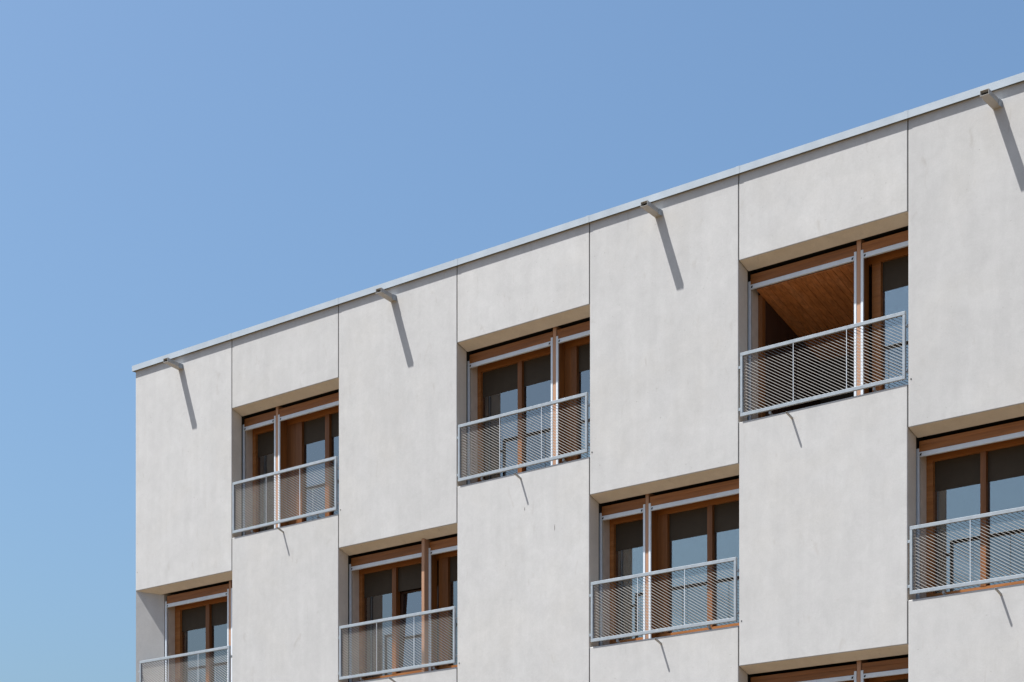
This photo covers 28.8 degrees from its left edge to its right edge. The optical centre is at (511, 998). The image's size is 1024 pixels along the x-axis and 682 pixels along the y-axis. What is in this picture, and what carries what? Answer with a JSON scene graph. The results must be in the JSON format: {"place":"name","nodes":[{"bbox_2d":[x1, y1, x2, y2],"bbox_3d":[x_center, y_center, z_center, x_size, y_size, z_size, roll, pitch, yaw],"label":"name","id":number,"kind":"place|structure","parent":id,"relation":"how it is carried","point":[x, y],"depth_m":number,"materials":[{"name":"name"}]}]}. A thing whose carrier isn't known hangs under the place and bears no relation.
{"place":"outdoors","nodes":[
{"label":"outdoors","id":0,"kind":"place"},
{"bbox_2d":[0,0,1023,681],"label":"sky","id":1,"kind":"structure","parent":0,"point":[176,175],"materials":[{"name":"blue"}]},
{"bbox_2d":[132,72,1023,681],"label":"apartment building","id":2,"kind":"structure","parent":0,"point":[760,420],"depth_m":30.92,"materials":[{"name":"concrete"}]},
{"bbox_2d":[165,580,231,681],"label":"window","id":3,"kind":"structure","parent":2,"relation":"in","point":[201,619],"depth_m":38.37,"materials":[{"name":"brown glass"}]},
{"bbox_2d":[243,392,338,535],"bbox_3d":[-3.834,-9.673,36.381,2.907,2.353,0.317,0,0,41],"label":"window","id":4,"kind":"structure","parent":2,"relation":"in","point":[306,432],"depth_m":36.56,"materials":[{"name":"brown glass"}]},
{"bbox_2d":[349,536,457,681],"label":"window","id":5,"kind":"structure","parent":2,"relation":"in","point":[376,580],"depth_m":34.84,"materials":[{"name":"clear glass"}]},
{"bbox_2d":[467,321,589,483],"bbox_3d":[0.435,-9.673,32.672,2.908,2.353,0.317,0,0,41],"label":"window","id":6,"kind":"structure","parent":2,"relation":"in","point":[554,365],"depth_m":32.91,"materials":[{"name":"clear glass"}]},
{"bbox_2d":[595,479,738,646],"bbox_3d":[2.493,-6.673,30.715,2.928,2.353,0.572,0,0,41],"label":"window","id":7,"kind":"structure","parent":2,"relation":"in","point":[651,522],"depth_m":31.05,"materials":[{"name":"brown glass"}]},
{"bbox_2d":[748,230,907,419],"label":"window","id":8,"kind":"structure","parent":2,"relation":"in","point":[863,281],"depth_m":29.58,"materials":[{"name":"clear glass"}]},
{"bbox_2d":[751,657,907,681],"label":"window","id":9,"kind":"structure","parent":2,"relation":"in","point":[893,670],"depth_m":28.62,"materials":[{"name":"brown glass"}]},
{"bbox_2d":[913,420,1023,599],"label":"window","id":10,"kind":"structure","parent":2,"relation":"in","point":[983,456],"depth_m":27.65,"materials":[{"name":"brown glass"}]}
]}

